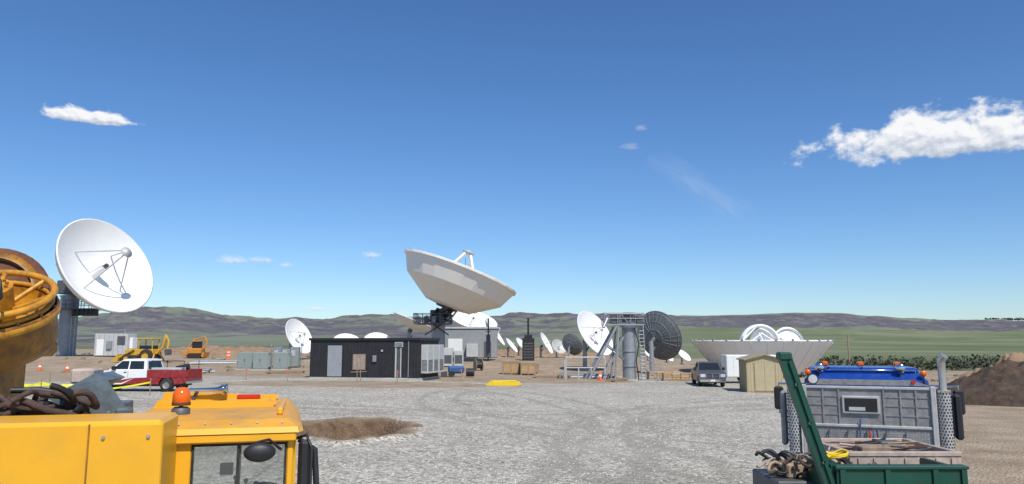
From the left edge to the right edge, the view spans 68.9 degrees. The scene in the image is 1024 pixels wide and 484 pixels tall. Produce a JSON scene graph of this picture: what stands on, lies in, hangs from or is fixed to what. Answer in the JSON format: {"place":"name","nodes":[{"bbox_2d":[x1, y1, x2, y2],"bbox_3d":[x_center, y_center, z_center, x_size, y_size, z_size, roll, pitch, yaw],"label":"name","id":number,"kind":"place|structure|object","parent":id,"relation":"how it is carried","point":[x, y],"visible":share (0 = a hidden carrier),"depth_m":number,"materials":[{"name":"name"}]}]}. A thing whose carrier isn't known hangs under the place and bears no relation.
{"place":"outdoors","nodes":[
{"label":"outdoors","id":0,"kind":"place"},
{"bbox_2d":[43,105,130,125],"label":"cloud","id":1,"kind":"structure","parent":0,"point":[70,113],"depth_m":3095.90,"materials":[{"name":"white"}]},
{"bbox_2d":[441,366,473,376],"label":"covered generator","id":2,"kind":"object","parent":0,"point":[453,370],"visible":0.96,"depth_m":65.07,"materials":[{"name":"blue plastic"}]},
{"bbox_2d":[445,327,498,357],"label":"grey equipment building","id":3,"kind":"structure","parent":0,"point":[470,342],"depth_m":104.08,"materials":[{"name":"grey metal"}]},
{"bbox_2d":[486,380,520,385],"bbox_3d":[-0.597,10.225,54.267,2.550,0.386,0.920,-1,-8,4],"label":"yellow drain tray","id":4,"kind":"object","parent":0,"point":[505,383],"visible":1,"depth_m":53.85,"materials":[{"name":"plastic"}]},
{"bbox_2d":[0,0,1023,320],"label":"sky","id":5,"kind":"structure","parent":0,"point":[277,159],"materials":[{"name":"blue"}]},
{"bbox_2d":[24,346,1023,483],"bbox_3d":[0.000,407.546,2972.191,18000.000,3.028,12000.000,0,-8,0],"label":"ground","id":6,"kind":"structure","parent":0,"point":[990,446],"depth_m":27.86,"materials":[{"name":"grey gravel"}]},
{"bbox_2d":[0,248,60,397],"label":"drilling machine","id":7,"kind":"object","parent":6,"relation":"on","point":[30,306],"visible":0.84,"depth_m":14.27,"materials":[{"name":"yellow paint"}]},
{"bbox_2d":[24,373,150,395],"bbox_3d":[-27.500,8.347,43.537,17.040,1.200,9.570,0,-8,0],"label":"caution tape","id":8,"kind":"object","parent":6,"relation":"on","point":[41,384],"visible":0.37,"depth_m":39.19,"materials":[{"name":"yellow plastic"}]},
{"bbox_2d":[55,219,152,355],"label":"satellite dish antenna","id":9,"kind":"object","parent":6,"relation":"on","point":[103,266],"visible":0.91,"depth_m":101.62,"materials":[{"name":"white paint"}]},
{"bbox_2d":[93,330,137,355],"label":"equipment shelter","id":10,"kind":"object","parent":6,"relation":"on","point":[110,344],"visible":0.91,"depth_m":95.12,"materials":[{"name":"grey metal"}]},
{"bbox_2d":[111,334,171,361],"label":"backhoe loader","id":11,"kind":"object","parent":6,"relation":"on","point":[145,351],"visible":0.77,"depth_m":84.30,"materials":[{"name":"metal"}]},
{"bbox_2d":[104,358,202,391],"bbox_3d":[-21.542,7.768,43.738,6.270,1.850,2.380,-1,-8,4],"label":"pickup truck","id":12,"kind":"object","parent":6,"relation":"on","point":[144,370],"visible":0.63,"depth_m":42.82,"materials":[{"name":"red paint"}]},
{"bbox_2d":[0,368,318,483],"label":"mobile crane","id":13,"kind":"object","parent":6,"relation":"on","point":[113,439],"visible":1,"depth_m":6.38,"materials":[{"name":"metal"}]},
{"bbox_2d":[0,383,99,415],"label":"chain","id":14,"kind":"object","parent":13,"relation":"in","point":[39,403],"visible":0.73,"depth_m":6.58,"materials":[{"name":"black paint"}]},
{"bbox_2d":[182,336,209,357],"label":"mini excavator","id":15,"kind":"object","parent":6,"relation":"on","point":[196,350],"visible":1,"depth_m":92.59,"materials":[{"name":"metal"}]},
{"bbox_2d":[202,369,215,372],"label":"pipe stack","id":16,"kind":"object","parent":6,"relation":"on","point":[208,370],"visible":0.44,"depth_m":69.45,"materials":[{"name":"grey metal"}]},
{"bbox_2d":[189,360,237,363],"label":"pipe stack","id":17,"kind":"object","parent":6,"relation":"on","point":[215,362],"visible":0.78,"depth_m":83.04,"materials":[{"name":"grey metal"}]},
{"bbox_2d":[160,345,272,354],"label":"dirt mound","id":18,"kind":"object","parent":6,"relation":"on","point":[214,350],"visible":0.38,"depth_m":117.44,"materials":[{"name":"beige soil"}]},
{"bbox_2d":[226,350,230,357],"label":"traffic barrel","id":19,"kind":"object","parent":6,"relation":"on","point":[228,354],"visible":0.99,"depth_m":92.79,"materials":[{"name":"white paint"}]},
{"bbox_2d":[236,352,253,369],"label":"pad transformer","id":20,"kind":"object","parent":6,"relation":"on","point":[245,360],"visible":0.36,"depth_m":75.06,"materials":[{"name":"metal"}]},
{"bbox_2d":[251,352,271,369],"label":"pad transformer","id":21,"kind":"object","parent":6,"relation":"on","point":[262,360],"visible":0.99,"depth_m":74.33,"materials":[{"name":"metal"}]},
{"bbox_2d":[271,352,291,369],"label":"pad transformer","id":22,"kind":"object","parent":6,"relation":"on","point":[282,360],"visible":0.99,"depth_m":74.89,"materials":[{"name":"metal"}]},
{"bbox_2d":[266,370,305,373],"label":"plank pile","id":23,"kind":"object","parent":6,"relation":"on","point":[298,371],"visible":0.96,"depth_m":68.10,"materials":[{"name":"brown wood"}]},
{"bbox_2d":[271,344,301,366],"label":"electrical switchgear","id":24,"kind":"object","parent":6,"relation":"on","point":[296,351],"visible":0.59,"depth_m":78.18,"materials":[{"name":"grey metal"}]},
{"bbox_2d":[285,319,311,353],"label":"satellite dish antenna","id":25,"kind":"object","parent":6,"relation":"on","point":[298,334],"visible":0.88,"depth_m":89.81,"materials":[{"name":"white paint"}]},
{"bbox_2d":[334,333,357,337],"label":"satellite dish antenna","id":26,"kind":"object","parent":6,"relation":"on","point":[344,335],"visible":0.08,"depth_m":96.48,"materials":[{"name":"white paint"}]},
{"bbox_2d":[351,359,366,381],"bbox_3d":[-11.500,9.616,56.016,1.202,1.702,0.056,0,-8,0],"label":"wooden barricade","id":27,"kind":"object","parent":6,"relation":"on","point":[360,371],"visible":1,"depth_m":55.98,"materials":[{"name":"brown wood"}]},
{"bbox_2d":[309,338,443,380],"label":"black equipment building","id":28,"kind":"structure","parent":6,"relation":"on","point":[407,359],"depth_m":59.53,"materials":[{"name":"black metal"}]},
{"bbox_2d":[364,332,390,337],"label":"satellite dish antenna","id":29,"kind":"object","parent":6,"relation":"on","point":[375,335],"visible":0.11,"depth_m":96.53,"materials":[{"name":"white paint"}]},
{"bbox_2d":[393,312,430,337],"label":"satellite dish antenna","id":30,"kind":"object","parent":6,"relation":"on","point":[406,321],"visible":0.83,"depth_m":127.22,"materials":[{"name":"white paint"}]},
{"bbox_2d":[444,348,463,365],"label":"air conditioning unit","id":31,"kind":"object","parent":6,"relation":"on","point":[458,357],"visible":0.6,"depth_m":81.04,"materials":[{"name":"grey metal"}]},
{"bbox_2d":[404,248,515,347],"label":"satellite dish antenna","id":32,"kind":"object","parent":6,"relation":"on","point":[449,286],"visible":0.97,"depth_m":85.89,"materials":[{"name":"white paint"}]},
{"bbox_2d":[452,311,496,326],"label":"satellite dish antenna","id":33,"kind":"object","parent":6,"relation":"on","point":[461,319],"visible":0.45,"depth_m":128.94,"materials":[{"name":"white paint"}]},
{"bbox_2d":[473,359,483,370],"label":"cable reel","id":34,"kind":"object","parent":6,"relation":"on","point":[476,364],"visible":0.99,"depth_m":76.86,"materials":[{"name":"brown wood"}]},
{"bbox_2d":[486,318,490,360],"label":"utility mast","id":35,"kind":"object","parent":6,"relation":"on","point":[488,345],"visible":1,"depth_m":90.95,"materials":[{"name":"grey metal"}]},
{"bbox_2d":[485,318,504,345],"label":"satellite dish antenna","id":36,"kind":"object","parent":6,"relation":"on","point":[500,341],"visible":0.36,"depth_m":117.87,"materials":[{"name":"white paint"}]},
{"bbox_2d":[502,361,519,374],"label":"wooden crate","id":37,"kind":"object","parent":6,"relation":"on","point":[510,367],"visible":0.95,"depth_m":72.52,"materials":[{"name":"brown wood"}]},
{"bbox_2d":[506,338,517,356],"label":"satellite dish antenna","id":38,"kind":"object","parent":6,"relation":"on","point":[510,344],"visible":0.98,"depth_m":110.93,"materials":[{"name":"white paint"}]},
{"bbox_2d":[62,353,974,381],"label":"dry weeds","id":39,"kind":"object","parent":6,"relation":"on","point":[207,372],"visible":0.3,"depth_m":77.83,"materials":[{"name":"beige plant"}]},
{"bbox_2d":[516,338,521,355],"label":"satellite dish antenna","id":40,"kind":"object","parent":6,"relation":"on","point":[519,341],"visible":0.66,"depth_m":116.96,"materials":[{"name":"white paint"}]},
{"bbox_2d":[519,363,535,374],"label":"wooden crate","id":41,"kind":"object","parent":6,"relation":"on","point":[527,368],"visible":1,"depth_m":71.89,"materials":[{"name":"brown wood"}]},
{"bbox_2d":[522,318,533,360],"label":"exhaust stack","id":42,"kind":"object","parent":6,"relation":"on","point":[527,347],"visible":0.94,"depth_m":93.47,"materials":[{"name":"black paint"}]},
{"bbox_2d":[538,332,552,357],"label":"satellite dish antenna","id":43,"kind":"object","parent":6,"relation":"on","point":[545,342],"visible":1,"depth_m":109.05,"materials":[{"name":"white paint"}]},
{"bbox_2d":[532,375,570,377],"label":"plank pile","id":44,"kind":"object","parent":6,"relation":"on","point":[549,376],"visible":0.89,"depth_m":67.04,"materials":[{"name":"brown wood"}]},
{"bbox_2d":[498,348,619,357],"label":"dirt mound","id":45,"kind":"object","parent":6,"relation":"on","point":[502,352],"visible":0.27,"depth_m":121.89,"materials":[{"name":"beige soil"}]},
{"bbox_2d":[552,339,565,357],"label":"satellite dish antenna","id":46,"kind":"object","parent":6,"relation":"on","point":[558,346],"visible":1,"depth_m":111.18,"materials":[{"name":"white metal"}]},
{"bbox_2d":[563,334,581,356],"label":"satellite dish antenna","id":47,"kind":"object","parent":6,"relation":"on","point":[572,343],"visible":0.99,"depth_m":110.27,"materials":[{"name":"grey metal"}]},
{"bbox_2d":[564,356,605,378],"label":"pipe railing","id":48,"kind":"object","parent":6,"relation":"on","point":[565,370],"visible":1,"depth_m":65.08,"materials":[{"name":"grey metal"}]},
{"bbox_2d":[559,373,613,377],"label":"pipe stack","id":49,"kind":"object","parent":6,"relation":"on","point":[574,375],"visible":0.52,"depth_m":68.02,"materials":[{"name":"grey metal"}]},
{"bbox_2d":[577,311,612,370],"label":"satellite dish antenna","id":50,"kind":"object","parent":6,"relation":"on","point":[593,333],"visible":0.93,"depth_m":79.95,"materials":[{"name":"white paint"}]},
{"bbox_2d":[605,378,628,381],"bbox_3d":[8.867,11.562,62.738,0.800,0.200,3.528,-4,-9,30],"label":"plank pile","id":51,"kind":"object","parent":6,"relation":"on","point":[615,379],"visible":1,"depth_m":61.70,"materials":[{"name":"brown wood"}]},
{"bbox_2d":[584,312,660,380],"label":"antenna pedestal mount","id":52,"kind":"object","parent":6,"relation":"on","point":[628,324],"visible":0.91,"depth_m":65.77,"materials":[{"name":"grey metal"}]},
{"bbox_2d":[637,311,681,373],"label":"satellite dish antenna","id":53,"kind":"object","parent":6,"relation":"on","point":[662,337],"visible":0.94,"depth_m":76.30,"materials":[{"name":"metal"}]},
{"bbox_2d":[645,371,679,378],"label":"pallet of blocks","id":54,"kind":"object","parent":6,"relation":"on","point":[657,373],"visible":0.52,"depth_m":67.70,"materials":[{"name":"beige wood"}]},
{"bbox_2d":[661,373,691,380],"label":"pallet of blocks","id":55,"kind":"object","parent":6,"relation":"on","point":[676,376],"visible":0.83,"depth_m":65.03,"materials":[{"name":"beige wood"}]},
{"bbox_2d":[678,350,690,364],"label":"satellite dish antenna","id":56,"kind":"object","parent":6,"relation":"on","point":[684,355],"visible":0.94,"depth_m":112.13,"materials":[{"name":"white paint"}]},
{"bbox_2d":[691,361,725,386],"bbox_3d":[15.461,10.397,59.081,2.380,1.850,6.070,-1,-8,7],"label":"pickup truck","id":57,"kind":"object","parent":6,"relation":"on","point":[707,372],"visible":1,"depth_m":57.09,"materials":[{"name":"metal"}]},
{"bbox_2d":[721,355,775,380],"bbox_3d":[19.568,10.788,63.554,5.402,2.350,2.570,-1,-8,4],"label":"enclosed trailer","id":58,"kind":"object","parent":6,"relation":"on","point":[730,363],"visible":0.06,"depth_m":62.68,"materials":[{"name":"grey metal"}]},
{"bbox_2d":[736,353,783,392],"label":"storage shed","id":59,"kind":"structure","parent":6,"relation":"on","point":[760,373],"depth_m":50.13,"materials":[{"name":"brown wood"}]},
{"bbox_2d":[691,324,833,377],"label":"antenna reflector assembly","id":60,"kind":"object","parent":6,"relation":"on","point":[765,339],"visible":0.81,"depth_m":74.68,"materials":[{"name":"white paint"}]},
{"bbox_2d":[843,335,852,361],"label":"utility pole","id":61,"kind":"object","parent":6,"relation":"on","point":[847,339],"visible":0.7,"depth_m":128.69,"materials":[{"name":"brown wood"}]},
{"bbox_2d":[774,353,965,454],"bbox_3d":[5.936,3.281,12.427,2.940,2.849,8.000,-3,-8,22],"label":"semi truck","id":62,"kind":"object","parent":6,"relation":"on","point":[896,400],"visible":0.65,"depth_m":12.06,"materials":[{"name":"metal"}]},
{"bbox_2d":[807,437,961,463],"bbox_3d":[5.065,2.991,10.288,1.460,0.547,1.435,0,-8,0],"label":"cargo crate","id":63,"kind":"object","parent":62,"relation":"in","point":[883,450],"visible":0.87,"depth_m":9.82,"materials":[{"name":"brown wood"}]},
{"bbox_2d":[776,352,968,483],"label":"green loader frame","id":64,"kind":"object","parent":6,"relation":"on","point":[824,470],"visible":1,"depth_m":8.66,"materials":[{"name":"paint"}]},
{"bbox_2d":[752,446,876,483],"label":"strap and chain pile","id":65,"kind":"object","parent":64,"relation":"in","point":[787,468],"visible":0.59,"depth_m":9.57,"materials":[{"name":"black paint"}]},
{"bbox_2d":[816,354,999,370],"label":"orchard trees","id":66,"kind":"object","parent":6,"relation":"on","point":[973,363],"visible":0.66,"depth_m":119.21,"materials":[{"name":"green plant"}]},
{"bbox_2d":[936,359,1023,406],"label":"dirt mound","id":67,"kind":"object","parent":6,"relation":"on","point":[1001,383],"visible":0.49,"depth_m":42.25,"materials":[{"name":"soil"}]},
{"bbox_2d":[959,352,1023,377],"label":"dirt mound","id":68,"kind":"object","parent":6,"relation":"on","point":[1015,356],"visible":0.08,"depth_m":49.08,"materials":[{"name":"beige soil"}]},
{"bbox_2d":[56,306,1023,358],"bbox_3d":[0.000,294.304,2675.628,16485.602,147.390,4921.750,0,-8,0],"label":"hills","id":69,"kind":"structure","parent":0,"point":[884,337],"depth_m":1335.43,"materials":[{"name":"green plant"}]},
{"bbox_2d":[985,317,1023,320],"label":"distant trees","id":70,"kind":"object","parent":69,"relation":"on","point":[1015,319],"visible":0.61,"depth_m":3341.80,"materials":[{"name":"green plant"}]},
{"bbox_2d":[798,97,1023,165],"bbox_3d":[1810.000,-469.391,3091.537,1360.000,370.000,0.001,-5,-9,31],"label":"cloud","id":71,"kind":"structure","parent":0,"point":[909,133],"depth_m":3113.90,"materials":[{"name":"white"}]}
]}

